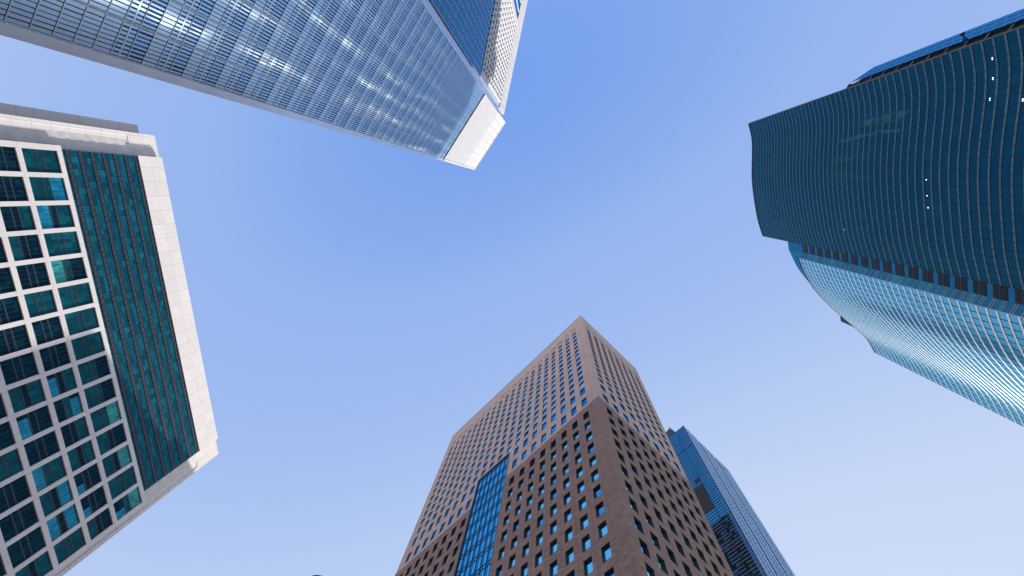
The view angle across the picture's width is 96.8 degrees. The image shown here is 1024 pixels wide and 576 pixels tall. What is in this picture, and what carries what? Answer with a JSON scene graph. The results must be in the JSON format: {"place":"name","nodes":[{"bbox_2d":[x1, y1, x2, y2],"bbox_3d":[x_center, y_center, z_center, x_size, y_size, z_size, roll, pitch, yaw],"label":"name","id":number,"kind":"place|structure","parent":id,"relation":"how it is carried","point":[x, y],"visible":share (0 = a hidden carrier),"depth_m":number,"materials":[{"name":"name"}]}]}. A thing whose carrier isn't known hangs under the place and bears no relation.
{"place":"outdoors","nodes":[
{"label":"outdoors","id":0,"kind":"place"},
{"bbox_2d":[0,103,218,575],"bbox_3d":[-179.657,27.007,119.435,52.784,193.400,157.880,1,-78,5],"label":"grid tower","id":1,"kind":"structure","parent":0,"point":[108,431],"depth_m":164.21,"materials":[{"name":"concrete"}]},
{"bbox_2d":[0,557,5,575],"bbox_3d":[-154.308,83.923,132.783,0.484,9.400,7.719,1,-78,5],"label":"window","id":2,"kind":"structure","parent":1,"relation":"in","point":[2,571],"depth_m":137.15,"materials":[{"name":"teal glass"}]},
{"bbox_2d":[0,238,6,262],"bbox_3d":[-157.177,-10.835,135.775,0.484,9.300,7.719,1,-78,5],"label":"window","id":3,"kind":"structure","parent":1,"relation":"in","point":[2,255],"depth_m":139.93,"materials":[{"name":"blue glass"}]},
{"bbox_2d":[0,395,6,418],"bbox_3d":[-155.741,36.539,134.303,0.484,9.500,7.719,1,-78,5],"label":"window","id":4,"kind":"structure","parent":1,"relation":"in","point":[2,410],"depth_m":138.63,"materials":[{"name":"blue glass"}]},
{"bbox_2d":[0,267,14,293],"bbox_3d":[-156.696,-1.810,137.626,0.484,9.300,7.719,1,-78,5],"label":"window","id":5,"kind":"structure","parent":1,"relation":"in","point":[6,283],"depth_m":140.63,"materials":[{"name":"blue glass"}]},
{"bbox_2d":[0,421,14,449],"bbox_3d":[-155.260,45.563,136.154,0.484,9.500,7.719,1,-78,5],"label":"window","id":6,"kind":"structure","parent":1,"relation":"in","point":[6,437],"depth_m":139.31,"materials":[{"name":"teal glass"}]},
{"bbox_2d":[0,146,19,171],"bbox_3d":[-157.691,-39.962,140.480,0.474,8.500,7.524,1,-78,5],"label":"window","id":7,"kind":"structure","parent":1,"relation":"in","point":[8,159],"depth_m":142.34,"materials":[{"name":"teal glass"}]},
{"bbox_2d":[0,296,22,324],"bbox_3d":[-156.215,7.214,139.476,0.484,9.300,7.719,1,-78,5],"label":"window","id":8,"kind":"structure","parent":1,"relation":"in","point":[10,311],"depth_m":141.39,"materials":[{"name":"teal glass"}]},
{"bbox_2d":[0,448,22,481],"bbox_3d":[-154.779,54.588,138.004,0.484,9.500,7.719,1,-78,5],"label":"window","id":9,"kind":"structure","parent":1,"relation":"in","point":[10,464],"depth_m":140.06,"materials":[{"name":"blue glass"}]},
{"bbox_2d":[0,176,27,200],"bbox_3d":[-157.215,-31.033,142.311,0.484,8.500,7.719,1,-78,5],"label":"window","id":10,"kind":"structure","parent":1,"relation":"in","point":[12,188],"depth_m":143.09,"materials":[{"name":"blue glass"}]},
{"bbox_2d":[0,325,30,355],"bbox_3d":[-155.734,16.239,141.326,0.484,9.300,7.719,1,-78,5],"label":"window","id":11,"kind":"structure","parent":1,"relation":"in","point":[13,339],"depth_m":142.06,"materials":[{"name":"blue glass"}]},
{"bbox_2d":[0,475,30,512],"bbox_3d":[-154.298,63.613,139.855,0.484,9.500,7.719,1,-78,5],"label":"window","id":12,"kind":"structure","parent":1,"relation":"in","point":[17,490],"depth_m":140.75,"materials":[{"name":"blue glass"}]},
{"bbox_2d":[0,206,34,231],"bbox_3d":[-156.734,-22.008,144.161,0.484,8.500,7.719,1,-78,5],"label":"window","id":13,"kind":"structure","parent":1,"relation":"in","point":[15,218],"depth_m":144.19,"materials":[{"name":"blue glass"}]},
{"bbox_2d":[0,352,37,384],"bbox_3d":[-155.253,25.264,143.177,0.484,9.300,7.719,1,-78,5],"label":"window","id":14,"kind":"structure","parent":1,"relation":"in","point":[21,367],"depth_m":143.18,"materials":[{"name":"blue glass"}]},
{"bbox_2d":[0,501,37,541],"bbox_3d":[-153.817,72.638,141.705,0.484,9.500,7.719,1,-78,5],"label":"window","id":15,"kind":"structure","parent":1,"relation":"in","point":[16,522],"depth_m":141.75,"materials":[{"name":"blue glass"}]},
{"bbox_2d":[8,234,42,260],"bbox_3d":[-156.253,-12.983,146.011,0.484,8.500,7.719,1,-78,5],"label":"window","id":16,"kind":"structure","parent":1,"relation":"in","point":[24,247],"depth_m":146.07,"materials":[{"name":"teal glass"}]},
{"bbox_2d":[7,526,44,567],"bbox_3d":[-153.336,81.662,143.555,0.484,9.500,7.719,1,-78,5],"label":"window","id":17,"kind":"structure","parent":1,"relation":"in","point":[31,543],"depth_m":143.53,"materials":[{"name":"blue glass"}]},
{"bbox_2d":[8,379,44,412],"bbox_3d":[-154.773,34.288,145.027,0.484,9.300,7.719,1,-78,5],"label":"window","id":18,"kind":"structure","parent":1,"relation":"in","point":[24,396],"depth_m":145.04,"materials":[{"name":"teal glass"}]},
{"bbox_2d":[16,262,49,289],"bbox_3d":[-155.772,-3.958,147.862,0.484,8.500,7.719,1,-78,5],"label":"window","id":19,"kind":"structure","parent":1,"relation":"in","point":[30,275],"depth_m":147.86,"materials":[{"name":"blue glass"}]},
{"bbox_2d":[15,551,51,575],"bbox_3d":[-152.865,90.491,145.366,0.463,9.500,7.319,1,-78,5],"label":"window","id":20,"kind":"structure","parent":1,"relation":"in","point":[41,565],"depth_m":146.68,"materials":[{"name":"teal glass"}]},
{"bbox_2d":[16,405,52,439],"bbox_3d":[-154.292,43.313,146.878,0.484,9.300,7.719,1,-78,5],"label":"window","id":21,"kind":"structure","parent":1,"relation":"in","point":[31,423],"depth_m":146.93,"materials":[{"name":"blue glass"}]},
{"bbox_2d":[24,290,56,317],"bbox_3d":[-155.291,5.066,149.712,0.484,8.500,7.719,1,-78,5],"label":"window","id":22,"kind":"structure","parent":1,"relation":"in","point":[42,302],"depth_m":149.79,"materials":[{"name":"teal glass"}]},
{"bbox_2d":[21,148,60,172],"bbox_3d":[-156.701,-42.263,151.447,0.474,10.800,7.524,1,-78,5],"label":"window","id":23,"kind":"structure","parent":1,"relation":"in","point":[36,160],"depth_m":151.45,"materials":[{"name":"teal glass"}]},
{"bbox_2d":[24,431,58,465],"bbox_3d":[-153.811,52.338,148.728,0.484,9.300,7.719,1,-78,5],"label":"window","id":24,"kind":"structure","parent":1,"relation":"in","point":[45,446],"depth_m":148.75,"materials":[{"name":"blue glass"}]},
{"bbox_2d":[32,316,62,344],"bbox_3d":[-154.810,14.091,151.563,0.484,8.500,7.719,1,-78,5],"label":"window","id":25,"kind":"structure","parent":1,"relation":"in","point":[46,330],"depth_m":151.63,"materials":[{"name":"blue glass"}]},
{"bbox_2d":[29,177,67,200],"bbox_3d":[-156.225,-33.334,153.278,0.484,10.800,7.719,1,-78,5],"label":"window","id":26,"kind":"structure","parent":1,"relation":"in","point":[43,188],"depth_m":153.27,"materials":[{"name":"teal glass"}]},
{"bbox_2d":[31,456,65,491],"bbox_3d":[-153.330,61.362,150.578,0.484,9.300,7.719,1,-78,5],"label":"window","id":27,"kind":"structure","parent":1,"relation":"in","point":[52,471],"depth_m":150.56,"materials":[{"name":"teal glass"}]},
{"bbox_2d":[39,342,69,370],"bbox_3d":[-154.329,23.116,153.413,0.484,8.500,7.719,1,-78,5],"label":"window","id":28,"kind":"structure","parent":1,"relation":"in","point":[54,356],"depth_m":153.49,"materials":[{"name":"blue glass"}]},
{"bbox_2d":[36,205,73,228],"bbox_3d":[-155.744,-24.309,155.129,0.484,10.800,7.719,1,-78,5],"label":"window","id":29,"kind":"structure","parent":1,"relation":"in","point":[50,216],"depth_m":155.11,"materials":[{"name":"teal glass"}]},
{"bbox_2d":[39,480,72,516],"bbox_3d":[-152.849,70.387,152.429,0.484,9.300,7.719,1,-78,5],"label":"window","id":30,"kind":"structure","parent":1,"relation":"in","point":[60,495],"depth_m":152.45,"materials":[{"name":"teal glass"}]},
{"bbox_2d":[46,368,76,396],"bbox_3d":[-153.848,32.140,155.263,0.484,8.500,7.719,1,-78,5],"label":"window","id":31,"kind":"structure","parent":1,"relation":"in","point":[63,381],"depth_m":155.34,"materials":[{"name":"blue glass"}]},
{"bbox_2d":[44,231,80,256],"bbox_3d":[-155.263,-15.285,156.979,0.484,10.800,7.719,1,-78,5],"label":"window","id":32,"kind":"structure","parent":1,"relation":"in","point":[61,243],"depth_m":156.94,"materials":[{"name":"teal glass"}]},
{"bbox_2d":[46,504,78,540],"bbox_3d":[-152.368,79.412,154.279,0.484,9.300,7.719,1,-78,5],"label":"window","id":33,"kind":"structure","parent":1,"relation":"in","point":[65,520],"depth_m":154.28,"materials":[{"name":"blue glass"}]},
{"bbox_2d":[53,392,82,422],"bbox_3d":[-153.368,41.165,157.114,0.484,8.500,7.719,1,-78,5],"label":"window","id":34,"kind":"structure","parent":1,"relation":"in","point":[67,407],"depth_m":157.25,"materials":[{"name":"blue glass"}]},
{"bbox_2d":[51,257,86,283],"bbox_3d":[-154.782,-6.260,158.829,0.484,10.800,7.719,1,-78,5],"label":"window","id":35,"kind":"structure","parent":1,"relation":"in","point":[72,269],"depth_m":158.83,"materials":[{"name":"green glass"}]},
{"bbox_2d":[53,527,84,563],"bbox_3d":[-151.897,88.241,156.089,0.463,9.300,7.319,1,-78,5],"label":"window","id":36,"kind":"structure","parent":1,"relation":"in","point":[69,545],"depth_m":156.18,"materials":[{"name":"teal glass"}]},
{"bbox_2d":[60,416,88,446],"bbox_3d":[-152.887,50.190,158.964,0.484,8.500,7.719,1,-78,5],"label":"window","id":37,"kind":"structure","parent":1,"relation":"in","point":[73,432],"depth_m":159.02,"materials":[{"name":"blue glass"}]},
{"bbox_2d":[57,282,92,309],"bbox_3d":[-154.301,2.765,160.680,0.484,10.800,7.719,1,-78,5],"label":"window","id":38,"kind":"structure","parent":1,"relation":"in","point":[71,296],"depth_m":160.74,"materials":[{"name":"teal glass"}]},
{"bbox_2d":[67,440,94,471],"bbox_3d":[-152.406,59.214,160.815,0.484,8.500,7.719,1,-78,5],"label":"window","id":39,"kind":"structure","parent":1,"relation":"in","point":[79,456],"depth_m":160.98,"materials":[{"name":"teal glass"}]},
{"bbox_2d":[64,307,98,334],"bbox_3d":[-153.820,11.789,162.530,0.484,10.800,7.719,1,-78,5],"label":"window","id":40,"kind":"structure","parent":1,"relation":"in","point":[82,320],"depth_m":162.56,"materials":[{"name":"teal glass"}]},
{"bbox_2d":[71,331,103,360],"bbox_3d":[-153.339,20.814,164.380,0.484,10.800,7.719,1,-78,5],"label":"window","id":41,"kind":"structure","parent":1,"relation":"in","point":[91,344],"depth_m":164.39,"materials":[{"name":"teal glass"}]},
{"bbox_2d":[74,463,100,494],"bbox_3d":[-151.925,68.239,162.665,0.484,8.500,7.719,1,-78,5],"label":"window","id":42,"kind":"structure","parent":1,"relation":"in","point":[86,479],"depth_m":162.79,"materials":[{"name":"blue glass"}]},
{"bbox_2d":[77,355,109,384],"bbox_3d":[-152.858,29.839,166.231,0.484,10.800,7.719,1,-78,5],"label":"window","id":43,"kind":"structure","parent":1,"relation":"in","point":[94,369],"depth_m":166.23,"materials":[{"name":"teal glass"}]},
{"bbox_2d":[80,486,106,517],"bbox_3d":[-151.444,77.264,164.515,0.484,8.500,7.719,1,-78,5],"label":"window","id":44,"kind":"structure","parent":1,"relation":"in","point":[96,499],"depth_m":164.63,"materials":[{"name":"blue glass"}]},
{"bbox_2d":[86,508,111,539],"bbox_3d":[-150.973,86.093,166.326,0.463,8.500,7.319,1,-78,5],"label":"window","id":45,"kind":"structure","parent":1,"relation":"in","point":[102,521],"depth_m":166.47,"materials":[{"name":"teal glass"}]},
{"bbox_2d":[84,378,115,408],"bbox_3d":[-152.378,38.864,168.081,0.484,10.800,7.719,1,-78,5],"label":"window","id":46,"kind":"structure","parent":1,"relation":"in","point":[101,392],"depth_m":168.09,"materials":[{"name":"teal glass"}]},
{"bbox_2d":[90,401,120,431],"bbox_3d":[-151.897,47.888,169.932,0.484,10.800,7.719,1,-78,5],"label":"window","id":47,"kind":"structure","parent":1,"relation":"in","point":[109,414],"depth_m":169.98,"materials":[{"name":"teal glass"}]},
{"bbox_2d":[96,423,125,454],"bbox_3d":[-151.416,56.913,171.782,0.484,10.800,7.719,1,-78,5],"label":"window","id":48,"kind":"structure","parent":1,"relation":"in","point":[115,436],"depth_m":171.90,"materials":[{"name":"teal glass"}]},
{"bbox_2d":[102,445,131,477],"bbox_3d":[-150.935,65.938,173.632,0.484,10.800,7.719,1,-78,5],"label":"window","id":49,"kind":"structure","parent":1,"relation":"in","point":[112,463],"depth_m":173.68,"materials":[{"name":"teal glass"}]},
{"bbox_2d":[108,466,136,498],"bbox_3d":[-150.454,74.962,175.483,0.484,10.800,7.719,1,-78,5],"label":"window","id":50,"kind":"structure","parent":1,"relation":"in","point":[117,485],"depth_m":175.55,"materials":[{"name":"teal glass"}]},
{"bbox_2d":[113,487,140,519],"bbox_3d":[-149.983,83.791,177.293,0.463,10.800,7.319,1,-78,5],"label":"window","id":51,"kind":"structure","parent":1,"relation":"in","point":[132,499],"depth_m":177.40,"materials":[{"name":"teal glass"}]},
{"bbox_2d":[0,0,527,169],"bbox_3d":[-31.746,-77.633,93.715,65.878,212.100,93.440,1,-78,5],"label":"office tower","id":52,"kind":"structure","parent":0,"point":[430,78],"depth_m":62.44,"materials":[{"name":"blue glass"}]},
{"bbox_2d":[0,0,1023,575],"label":"sky","id":53,"kind":"structure","parent":0,"point":[356,302],"materials":[{"name":"blue"}]},
{"bbox_2d":[666,426,794,575],"bbox_3d":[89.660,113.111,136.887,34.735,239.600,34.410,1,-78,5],"label":"slender tower","id":54,"kind":"structure","parent":0,"point":[748,546],"depth_m":186.97,"materials":[{"name":"blue glass"}]},
{"label":"ground","id":55,"kind":"structure","parent":0,"visible":0},
{"bbox_2d":[395,316,733,575],"bbox_3d":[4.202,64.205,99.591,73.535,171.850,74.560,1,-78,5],"label":"hotel tower","id":56,"kind":"structure","parent":55,"relation":"on","point":[560,458],"depth_m":99.28,"materials":[{"name":"brick"}]},
{"bbox_2d":[748,8,1023,426],"bbox_3d":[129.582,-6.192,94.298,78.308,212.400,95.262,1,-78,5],"label":"curved tower","id":57,"kind":"structure","parent":55,"relation":"on","point":[888,196],"depth_m":113.29,"materials":[{"name":"teal glass"}]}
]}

